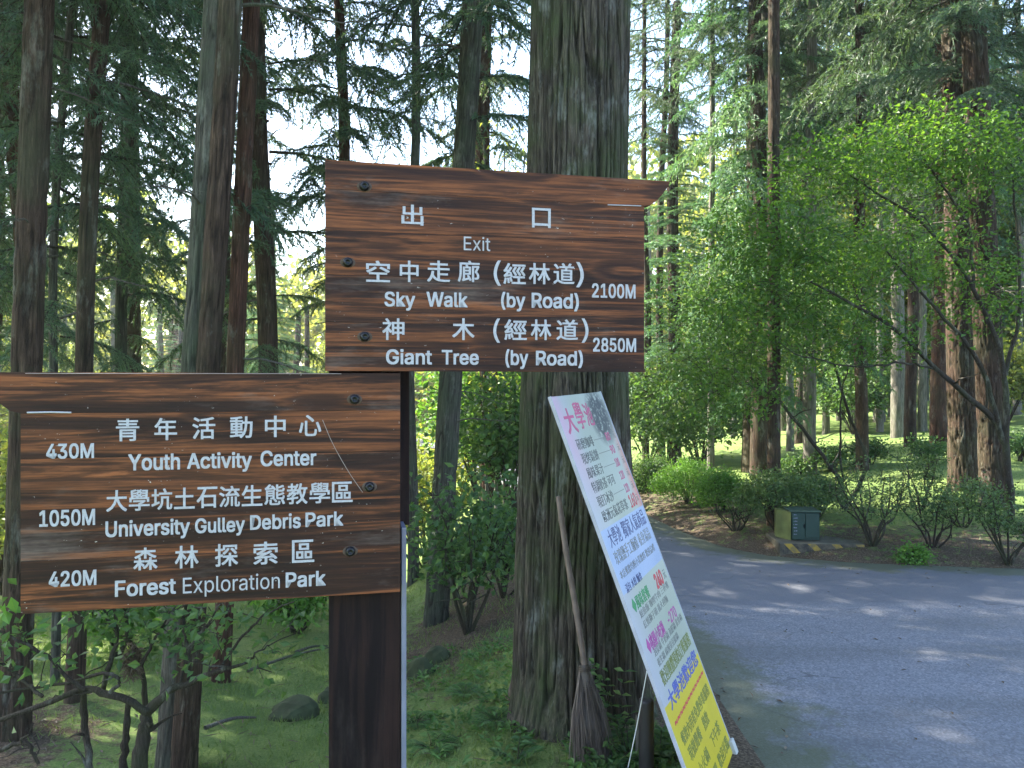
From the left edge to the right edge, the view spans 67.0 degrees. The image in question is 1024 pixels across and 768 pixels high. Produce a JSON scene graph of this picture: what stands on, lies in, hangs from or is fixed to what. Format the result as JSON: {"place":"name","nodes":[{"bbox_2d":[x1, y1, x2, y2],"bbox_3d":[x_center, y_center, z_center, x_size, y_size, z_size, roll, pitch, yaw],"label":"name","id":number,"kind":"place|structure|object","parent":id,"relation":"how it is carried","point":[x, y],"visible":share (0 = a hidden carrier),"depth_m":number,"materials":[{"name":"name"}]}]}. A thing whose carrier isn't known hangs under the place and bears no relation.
{"place":"outdoors","nodes":[
{"label":"outdoors","id":0,"kind":"place"},
{"bbox_2d":[0,386,1023,767],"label":"ground","id":1,"kind":"structure","parent":0,"point":[958,552],"depth_m":5.55,"materials":[{"name":"green plant"}]},
{"bbox_2d":[0,451,7,559],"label":"bush","id":2,"kind":"object","parent":1,"relation":"on","point":[2,493],"visible":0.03,"depth_m":10.55,"materials":[{"name":"green plant"}]},
{"bbox_2d":[0,49,114,353],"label":"cedar tree","id":3,"kind":"object","parent":1,"relation":"on","point":[46,285],"visible":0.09,"depth_m":11.01,"materials":[{"name":"green plant"}]},
{"bbox_2d":[0,0,127,104],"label":"cedar tree","id":4,"kind":"object","parent":1,"relation":"on","point":[60,43],"visible":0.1,"depth_m":7.26,"materials":[{"name":"green plant"}]},
{"bbox_2d":[0,3,162,594],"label":"cedar tree","id":5,"kind":"object","parent":1,"relation":"on","point":[5,322],"visible":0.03,"depth_m":12.88,"materials":[{"name":"green plant"}]},
{"bbox_2d":[0,0,194,371],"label":"cedar tree","id":6,"kind":"object","parent":1,"relation":"on","point":[11,110],"visible":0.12,"depth_m":8.22,"materials":[{"name":"green plant"}]},
{"bbox_2d":[36,606,165,657],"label":"rhododendron shrub","id":7,"kind":"object","parent":1,"relation":"on","point":[153,613],"visible":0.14,"depth_m":5.68,"materials":[{"name":"green plant"}]},
{"bbox_2d":[0,0,283,372],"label":"cedar tree","id":8,"kind":"object","parent":1,"relation":"on","point":[122,306],"visible":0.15,"depth_m":9.50,"materials":[{"name":"green plant"}]},
{"bbox_2d":[0,0,284,741],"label":"cedar tree","id":9,"kind":"object","parent":1,"relation":"on","point":[29,275],"visible":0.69,"depth_m":3.98,"materials":[{"name":"brown plant"}]},
{"bbox_2d":[0,0,324,682],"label":"cedar tree","id":10,"kind":"object","parent":1,"relation":"on","point":[52,304],"visible":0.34,"depth_m":5.05,"materials":[{"name":"green plant"}]},
{"bbox_2d":[141,285,183,372],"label":"forest tree","id":11,"kind":"object","parent":1,"relation":"on","point":[161,350],"visible":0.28,"depth_m":32.93,"materials":[{"name":"green plant"}]},
{"bbox_2d":[0,578,325,767],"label":"bare branch shrub","id":12,"kind":"object","parent":1,"relation":"on","point":[133,662],"visible":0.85,"depth_m":2.99,"materials":[{"name":"green plant"}]},
{"bbox_2d":[52,3,301,372],"bbox_3d":[-6.367,-4.312,12.637,5.385,16.400,5.069,0,0,42],"label":"cedar tree","id":13,"kind":"object","parent":1,"relation":"on","point":[135,328],"visible":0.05,"depth_m":12.65,"materials":[{"name":"green plant"}]},
{"bbox_2d":[0,0,361,703],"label":"cedar tree","id":14,"kind":"object","parent":1,"relation":"on","point":[92,154],"visible":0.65,"depth_m":4.48,"materials":[{"name":"green plant"}]},
{"bbox_2d":[76,0,393,372],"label":"cedar tree","id":15,"kind":"object","parent":1,"relation":"on","point":[223,360],"visible":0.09,"depth_m":11.90,"materials":[{"name":"green plant"}]},
{"bbox_2d":[121,0,380,767],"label":"cedar tree","id":16,"kind":"object","parent":1,"relation":"on","point":[177,746],"visible":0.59,"depth_m":3.62,"materials":[{"name":"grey plant"}]},
{"bbox_2d":[100,0,413,605],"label":"cedar tree","id":17,"kind":"object","parent":1,"relation":"on","point":[264,198],"visible":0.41,"depth_m":8.11,"materials":[{"name":"green plant"}]},
{"bbox_2d":[211,0,317,683],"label":"cedar tree","id":18,"kind":"object","parent":1,"relation":"on","point":[236,331],"visible":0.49,"depth_m":5.10,"materials":[{"name":"red plant"}]},
{"bbox_2d":[244,217,322,372],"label":"forest tree","id":19,"kind":"object","parent":1,"relation":"on","point":[294,357],"visible":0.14,"depth_m":23.70,"materials":[{"name":"green plant"}]},
{"bbox_2d":[243,596,328,633],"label":"rhododendron shrub","id":20,"kind":"object","parent":1,"relation":"on","point":[307,605],"visible":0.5,"depth_m":6.52,"materials":[{"name":"green plant"}]},
{"bbox_2d":[268,694,319,721],"bbox_3d":[-1.270,1.934,4.501,0.281,0.233,0.244,0,0,0],"label":"stone","id":21,"kind":"object","parent":1,"relation":"on","point":[293,707],"visible":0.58,"depth_m":4.44,"materials":[{"name":"grey stone"}]},
{"bbox_2d":[0,160,669,767],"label":"signpost","id":22,"kind":"object","parent":1,"relation":"on","point":[144,490],"visible":1,"depth_m":2.02,"materials":[{"name":"brown wood"}]},
{"bbox_2d":[231,0,455,372],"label":"cedar tree","id":23,"kind":"object","parent":1,"relation":"on","point":[342,146],"visible":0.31,"depth_m":10.40,"materials":[{"name":"green plant"}]},
{"bbox_2d":[308,0,520,587],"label":"cedar tree","id":24,"kind":"object","parent":1,"relation":"on","point":[415,160],"visible":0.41,"depth_m":9.47,"materials":[{"name":"green plant"}]},
{"bbox_2d":[406,710,433,731],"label":"fern","id":25,"kind":"object","parent":1,"relation":"on","point":[417,718],"visible":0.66,"depth_m":4.13,"materials":[{"name":"green plant"}]},
{"bbox_2d":[406,657,435,679],"bbox_3d":[-0.593,1.888,5.037,0.193,0.222,0.149,0,0,0],"label":"stone","id":26,"kind":"object","parent":1,"relation":"on","point":[416,665],"visible":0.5,"depth_m":5.00,"materials":[{"name":"grey stone"}]},
{"bbox_2d":[406,731,461,759],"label":"fern","id":27,"kind":"object","parent":1,"relation":"on","point":[412,745],"visible":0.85,"depth_m":3.66,"materials":[{"name":"green plant"}]},
{"bbox_2d":[424,645,449,664],"bbox_3d":[-0.510,1.882,5.267,0.184,0.200,0.147,0,0,0],"label":"stone","id":28,"kind":"object","parent":1,"relation":"on","point":[436,654],"visible":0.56,"depth_m":5.22,"materials":[{"name":"grey stone"}]},
{"bbox_2d":[405,390,480,567],"bbox_3d":[-1.533,1.747,13.998,4.023,3.578,3.397,0,0,0],"label":"bush","id":29,"kind":"object","parent":1,"relation":"on","point":[424,471],"visible":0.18,"depth_m":13.64,"materials":[{"name":"green plant"}]},
{"bbox_2d":[406,453,517,634],"bbox_3d":[-0.352,1.211,5.651,1.403,1.343,1.427,0,0,-19],"label":"rhododendron shrub","id":30,"kind":"object","parent":1,"relation":"on","point":[485,518],"visible":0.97,"depth_m":5.56,"materials":[{"name":"green plant"}]},
{"bbox_2d":[444,682,484,700],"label":"fern","id":31,"kind":"object","parent":1,"relation":"on","point":[458,692],"visible":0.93,"depth_m":4.39,"materials":[{"name":"green plant"}]},
{"bbox_2d":[1,129,930,425],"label":"woodland","id":32,"kind":"object","parent":1,"relation":"on","point":[317,329],"visible":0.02,"depth_m":48.82,"materials":[{"name":"green plant"}]},
{"bbox_2d":[414,371,520,498],"bbox_3d":[-0.167,0.566,12.961,3.620,2.852,3.426,0,0,0],"label":"bush","id":33,"kind":"object","parent":1,"relation":"on","point":[435,376],"visible":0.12,"depth_m":12.66,"materials":[{"name":"green plant"}]},
{"bbox_2d":[410,0,530,505],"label":"cedar tree","id":34,"kind":"object","parent":1,"relation":"on","point":[484,106],"visible":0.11,"depth_m":11.92,"materials":[{"name":"green plant"}]},
{"bbox_2d":[298,0,656,627],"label":"cedar tree","id":35,"kind":"object","parent":1,"relation":"on","point":[472,16],"visible":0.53,"depth_m":6.62,"materials":[{"name":"green plant"}]},
{"bbox_2d":[444,484,516,597],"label":"rhododendron shrub","id":36,"kind":"object","parent":1,"relation":"on","point":[504,566],"visible":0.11,"depth_m":6.46,"materials":[{"name":"green plant"}]},
{"bbox_2d":[468,706,507,731],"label":"fern","id":37,"kind":"object","parent":1,"relation":"on","point":[499,721],"visible":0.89,"depth_m":3.88,"materials":[{"name":"green plant"}]},
{"bbox_2d":[489,728,544,764],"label":"leafy plant","id":38,"kind":"object","parent":1,"relation":"on","point":[524,755],"visible":0.96,"depth_m":3.40,"materials":[{"name":"green plant"}]},
{"bbox_2d":[416,372,642,519],"bbox_3d":[0.119,0.605,10.572,2.944,2.620,2.786,0,0,-15],"label":"bush","id":39,"kind":"object","parent":1,"relation":"on","point":[501,451],"visible":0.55,"depth_m":9.99,"materials":[{"name":"green plant"}]},
{"bbox_2d":[406,632,681,767],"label":"ground herbs","id":40,"kind":"object","parent":1,"relation":"on","point":[634,763],"visible":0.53,"depth_m":3.88,"materials":[{"name":"green plant"}]},
{"bbox_2d":[505,0,658,743],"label":"cedar tree","id":41,"kind":"object","parent":1,"relation":"on","point":[578,106],"visible":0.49,"depth_m":3.73,"materials":[{"name":"brown plant"}]},
{"bbox_2d":[556,496,614,766],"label":"broom","id":42,"kind":"object","parent":1,"relation":"on","point":[589,721],"visible":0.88,"depth_m":3.32,"materials":[{"name":"brown wood"}]},
{"bbox_2d":[581,742,638,767],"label":"leafy plant","id":43,"kind":"object","parent":1,"relation":"on","point":[594,755],"visible":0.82,"depth_m":3.23,"materials":[{"name":"green plant"}]},
{"bbox_2d":[589,658,638,751],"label":"leafy plant","id":44,"kind":"object","parent":1,"relation":"on","point":[603,690],"visible":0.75,"depth_m":3.40,"materials":[{"name":"green plant"}]},
{"bbox_2d":[603,714,656,767],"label":"leafy plant","id":45,"kind":"object","parent":1,"relation":"on","point":[622,739],"visible":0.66,"depth_m":3.34,"materials":[{"name":"green plant"}]},
{"bbox_2d":[548,391,737,767],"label":"menu board","id":46,"kind":"object","parent":1,"relation":"on","point":[687,703],"visible":1,"depth_m":3.24,"materials":[{"name":"white plastic"}]},
{"bbox_2d":[639,697,653,767],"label":"short post","id":47,"kind":"object","parent":1,"relation":"on","point":[646,737],"visible":0.95,"depth_m":3.15,"materials":[{"name":"black plastic"}]},
{"bbox_2d":[630,720,676,762],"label":"leafy plant","id":48,"kind":"object","parent":1,"relation":"on","point":[666,753],"visible":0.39,"depth_m":3.37,"materials":[{"name":"green plant"}]},
{"bbox_2d":[632,449,676,493],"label":"bush","id":49,"kind":"object","parent":1,"relation":"on","point":[643,472],"visible":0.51,"depth_m":12.99,"materials":[{"name":"green plant"}]},
{"bbox_2d":[629,350,686,460],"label":"bush","id":50,"kind":"object","parent":1,"relation":"on","point":[636,401],"visible":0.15,"depth_m":16.49,"materials":[{"name":"green plant"}]},
{"bbox_2d":[628,0,722,459],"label":"cedar tree","id":51,"kind":"object","parent":1,"relation":"on","point":[643,116],"visible":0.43,"depth_m":16.91,"materials":[{"name":"green plant"}]},
{"bbox_2d":[628,0,728,460],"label":"cedar tree","id":52,"kind":"object","parent":1,"relation":"on","point":[659,254],"visible":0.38,"depth_m":17.59,"materials":[{"name":"green plant"}]},
{"bbox_2d":[642,454,718,503],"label":"clipped bush","id":53,"kind":"object","parent":1,"relation":"on","point":[670,479],"visible":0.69,"depth_m":11.06,"materials":[{"name":"green plant"}]},
{"bbox_2d":[629,352,744,464],"bbox_3d":[3.791,0.437,15.577,3.027,2.578,2.728,0,0,0],"label":"bush","id":54,"kind":"object","parent":1,"relation":"on","point":[726,429],"visible":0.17,"depth_m":15.32,"materials":[{"name":"green plant"}]},
{"bbox_2d":[628,0,784,462],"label":"cedar tree","id":55,"kind":"object","parent":1,"relation":"on","point":[673,210],"visible":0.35,"depth_m":16.91,"materials":[{"name":"green plant"}]},
{"bbox_2d":[680,2,747,435],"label":"forest tree","id":56,"kind":"object","parent":1,"relation":"on","point":[700,106],"visible":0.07,"depth_m":22.04,"materials":[{"name":"green plant"}]},
{"bbox_2d":[630,0,800,469],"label":"cedar tree","id":57,"kind":"object","parent":1,"relation":"on","point":[710,73],"visible":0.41,"depth_m":14.33,"materials":[{"name":"green plant"}]},
{"bbox_2d":[682,462,761,510],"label":"clipped bush","id":58,"kind":"object","parent":1,"relation":"on","point":[719,484],"visible":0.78,"depth_m":10.19,"materials":[{"name":"green plant"}]},
{"bbox_2d":[698,493,762,530],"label":"azalea shrub","id":59,"kind":"object","parent":1,"relation":"on","point":[734,517],"visible":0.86,"depth_m":8.94,"materials":[{"name":"green plant"}]},
{"bbox_2d":[644,0,826,472],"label":"cedar tree","id":60,"kind":"object","parent":1,"relation":"on","point":[745,460],"visible":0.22,"depth_m":13.99,"materials":[{"name":"green plant"}]},
{"bbox_2d":[663,0,830,180],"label":"cedar tree","id":61,"kind":"object","parent":1,"relation":"on","point":[798,72],"visible":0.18,"depth_m":14.22,"materials":[{"name":"green plant"}]},
{"bbox_2d":[731,0,805,526],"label":"cedar tree","id":62,"kind":"object","parent":1,"relation":"on","point":[773,445],"visible":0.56,"depth_m":8.96,"materials":[{"name":"brown plant"}]},
{"bbox_2d":[652,0,910,475],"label":"cedar tree","id":63,"kind":"object","parent":1,"relation":"on","point":[755,91],"visible":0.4,"depth_m":13.32,"materials":[{"name":"green plant"}]},
{"bbox_2d":[725,463,838,530],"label":"clipped bush","id":64,"kind":"object","parent":1,"relation":"on","point":[788,488],"visible":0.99,"depth_m":8.57,"materials":[{"name":"green plant"}]},
{"bbox_2d":[664,9,907,430],"bbox_3d":[7.887,-5.015,22.204,6.921,13.522,7.644,1,0,0],"label":"forest tree","id":65,"kind":"object","parent":1,"relation":"on","point":[702,211],"visible":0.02,"depth_m":21.98,"materials":[{"name":"green plant"}]},
{"bbox_2d":[629,237,947,508],"bbox_3d":[3.269,-0.107,9.900,3.890,3.559,2.776,0,0,0],"label":"maple tree","id":66,"kind":"object","parent":1,"relation":"on","point":[671,431],"visible":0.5,"depth_m":9.80,"materials":[{"name":"green plant"}]},
{"bbox_2d":[722,10,855,450],"bbox_3d":[6.131,-6.337,16.941,3.133,16.400,3.314,0,0,0],"label":"forest tree","id":67,"kind":"object","parent":1,"relation":"on","point":[789,436],"visible":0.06,"depth_m":16.92,"materials":[{"name":"green plant"}]},
{"bbox_2d":[704,0,875,474],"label":"cedar tree","id":68,"kind":"object","parent":1,"relation":"on","point":[811,38],"visible":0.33,"depth_m":12.93,"materials":[{"name":"green plant"}]},
{"bbox_2d":[780,446,822,475],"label":"bush","id":69,"kind":"object","parent":1,"relation":"on","point":[794,462],"visible":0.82,"depth_m":12.79,"materials":[{"name":"green plant"}]},
{"bbox_2d":[724,2,886,443],"bbox_3d":[6.819,-4.874,18.441,4.028,13.364,4.243,0,0,43],"label":"forest tree","id":70,"kind":"object","parent":1,"relation":"on","point":[798,439],"visible":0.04,"depth_m":18.28,"materials":[{"name":"green plant"}]},
{"bbox_2d":[766,533,864,554],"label":"concrete slab","id":71,"kind":"structure","parent":1,"relation":"on","point":[783,546],"depth_m":8.01,"materials":[{"name":"paint"}]},
{"bbox_2d":[774,506,820,539],"bbox_3d":[3.049,1.489,8.272,0.412,0.314,0.322,0,0,4],"label":"utility cabinet","id":72,"kind":"object","parent":71,"relation":"on","point":[798,523],"visible":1,"depth_m":8.13,"materials":[{"name":"metal"}]},
{"bbox_2d":[793,467,854,516],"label":"bush","id":73,"kind":"object","parent":1,"relation":"on","point":[826,485],"visible":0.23,"depth_m":9.28,"materials":[{"name":"green plant"}]},
{"bbox_2d":[799,437,853,470],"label":"bush","id":74,"kind":"object","parent":1,"relation":"on","point":[826,451],"visible":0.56,"depth_m":12.82,"materials":[{"name":"green plant"}]},
{"bbox_2d":[640,446,1023,557],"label":"bushes","id":75,"kind":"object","parent":1,"relation":"on","point":[901,465],"depth_m":10.20,"materials":[{"name":"green plant"}]},
{"bbox_2d":[646,88,1023,521],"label":"maple tree","id":76,"kind":"object","parent":1,"relation":"on","point":[800,256],"visible":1,"depth_m":8.29,"materials":[{"name":"green plant"}]},
{"bbox_2d":[795,13,874,434],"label":"forest tree","id":77,"kind":"object","parent":1,"relation":"on","point":[825,425],"visible":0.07,"depth_m":19.93,"materials":[{"name":"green plant"}]},
{"bbox_2d":[781,44,930,420],"bbox_3d":[9.995,-5.694,23.397,5.962,14.420,5.891,1,0,0],"label":"forest tree","id":78,"kind":"object","parent":1,"relation":"on","point":[847,338],"visible":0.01,"depth_m":22.43,"materials":[{"name":"green plant"}]},
{"bbox_2d":[794,346,929,433],"bbox_3d":[8.532,0.155,18.985,2.942,2.279,2.596,0,0,0],"label":"bush","id":79,"kind":"object","parent":1,"relation":"on","point":[874,399],"visible":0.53,"depth_m":18.75,"materials":[{"name":"green plant"}]},
{"bbox_2d":[705,0,1023,470],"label":"cedar tree","id":80,"kind":"object","parent":1,"relation":"on","point":[861,383],"visible":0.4,"depth_m":12.43,"materials":[{"name":"green plant"}]},
{"bbox_2d":[838,433,896,464],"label":"bush","id":81,"kind":"object","parent":1,"relation":"on","point":[875,447],"visible":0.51,"depth_m":12.78,"materials":[{"name":"green plant"}]},
{"bbox_2d":[807,453,929,546],"bbox_3d":[3.645,1.221,7.990,1.106,1.010,1.217,0,0,38],"label":"azalea shrub","id":82,"kind":"object","parent":1,"relation":"on","point":[864,525],"visible":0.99,"depth_m":7.97,"materials":[{"name":"green plant"}]},
{"bbox_2d":[835,0,912,431],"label":"forest tree","id":83,"kind":"object","parent":1,"relation":"on","point":[879,424],"visible":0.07,"depth_m":18.94,"materials":[{"name":"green plant"}]},
{"bbox_2d":[822,107,930,422],"bbox_3d":[10.700,-4.481,22.245,4.648,11.933,3.804,0,0,11],"label":"forest tree","id":84,"kind":"object","parent":1,"relation":"on","point":[874,412],"visible":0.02,"depth_m":22.08,"materials":[{"name":"green plant"}]},
{"bbox_2d":[824,0,935,437],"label":"cedar tree","id":85,"kind":"object","parent":1,"relation":"on","point":[897,408],"visible":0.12,"depth_m":17.00,"materials":[{"name":"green plant"}]},
{"bbox_2d":[748,0,1023,505],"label":"cedar tree","id":86,"kind":"object","parent":1,"relation":"on","point":[974,67],"visible":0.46,"depth_m":9.60,"materials":[{"name":"green plant"}]},
{"bbox_2d":[787,0,1023,491],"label":"cedar tree","id":87,"kind":"object","parent":1,"relation":"on","point":[962,424],"visible":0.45,"depth_m":10.46,"materials":[{"name":"green plant"}]},
{"bbox_2d":[794,3,1017,416],"bbox_3d":[11.390,-6.460,23.421,7.725,15.732,8.089,0,0,-24],"label":"forest tree","id":88,"kind":"object","parent":1,"relation":"on","point":[929,285],"visible":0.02,"depth_m":22.18,"materials":[{"name":"green plant"}]},
{"bbox_2d":[791,0,1023,444],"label":"cedar tree","id":89,"kind":"object","parent":1,"relation":"on","point":[938,425],"visible":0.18,"depth_m":14.43,"materials":[{"name":"plant"}]},
{"bbox_2d":[823,0,999,446],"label":"cedar tree","id":90,"kind":"object","parent":1,"relation":"on","point":[910,405],"visible":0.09,"depth_m":15.21,"materials":[{"name":"brown plant"}]},
{"bbox_2d":[880,444,954,510],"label":"azalea shrub","id":91,"kind":"object","parent":1,"relation":"on","point":[925,474],"visible":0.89,"depth_m":9.40,"materials":[{"name":"green plant"}]},
{"bbox_2d":[891,536,945,565],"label":"bush","id":92,"kind":"object","parent":1,"relation":"on","point":[914,554],"visible":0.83,"depth_m":7.58,"materials":[{"name":"green plant"}]},
{"bbox_2d":[894,432,946,465],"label":"bush","id":93,"kind":"object","parent":1,"relation":"on","point":[932,449],"visible":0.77,"depth_m":12.38,"materials":[{"name":"green plant"}]},
{"bbox_2d":[850,0,1003,430],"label":"cedar tree","id":94,"kind":"object","parent":1,"relation":"on","point":[922,403],"visible":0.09,"depth_m":18.61,"materials":[{"name":"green plant"}]},
{"bbox_2d":[879,460,978,547],"bbox_3d":[4.322,1.259,7.898,1.065,0.938,0.839,0,0,0],"label":"azalea shrub","id":95,"kind":"object","parent":1,"relation":"on","point":[943,506],"visible":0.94,"depth_m":7.84,"materials":[{"name":"green plant"}]},
{"bbox_2d":[843,0,1023,343],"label":"forest tree","id":96,"kind":"object","parent":1,"relation":"on","point":[1004,191],"visible":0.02,"depth_m":18.77,"materials":[{"name":"plant"}]},
{"bbox_2d":[920,471,1001,527],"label":"azalea shrub","id":97,"kind":"object","parent":1,"relation":"on","point":[964,487],"visible":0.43,"depth_m":8.64,"materials":[{"name":"green plant"}]},
{"bbox_2d":[953,471,1023,565],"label":"azalea shrub","id":98,"kind":"object","parent":1,"relation":"on","point":[989,507],"visible":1,"depth_m":7.46,"materials":[{"name":"green plant"}]},
{"bbox_2d":[988,0,1023,414],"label":"forest tree","id":99,"kind":"object","parent":1,"relation":"on","point":[1014,401],"visible":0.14,"depth_m":19.90,"materials":[{"name":"green plant"}]},
{"bbox_2d":[995,67,1023,355],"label":"forest tree","id":100,"kind":"object","parent":1,"relation":"on","point":[1008,306],"visible":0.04,"depth_m":21.35,"materials":[{"name":"green plant"}]},
{"bbox_2d":[1003,316,1023,420],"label":"bush","id":101,"kind":"object","parent":1,"relation":"on","point":[1015,377],"visible":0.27,"depth_m":17.61,"materials":[{"name":"green plant"}]},
{"bbox_2d":[1009,427,1023,461],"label":"bush","id":102,"kind":"object","parent":1,"relation":"on","point":[1017,444],"visible":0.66,"depth_m":12.60,"materials":[{"name":"green plant"}]},
{"bbox_2d":[5,0,1023,381],"label":"sky","id":103,"kind":"structure","parent":0,"point":[290,138],"materials":[{"name":"white"}]},
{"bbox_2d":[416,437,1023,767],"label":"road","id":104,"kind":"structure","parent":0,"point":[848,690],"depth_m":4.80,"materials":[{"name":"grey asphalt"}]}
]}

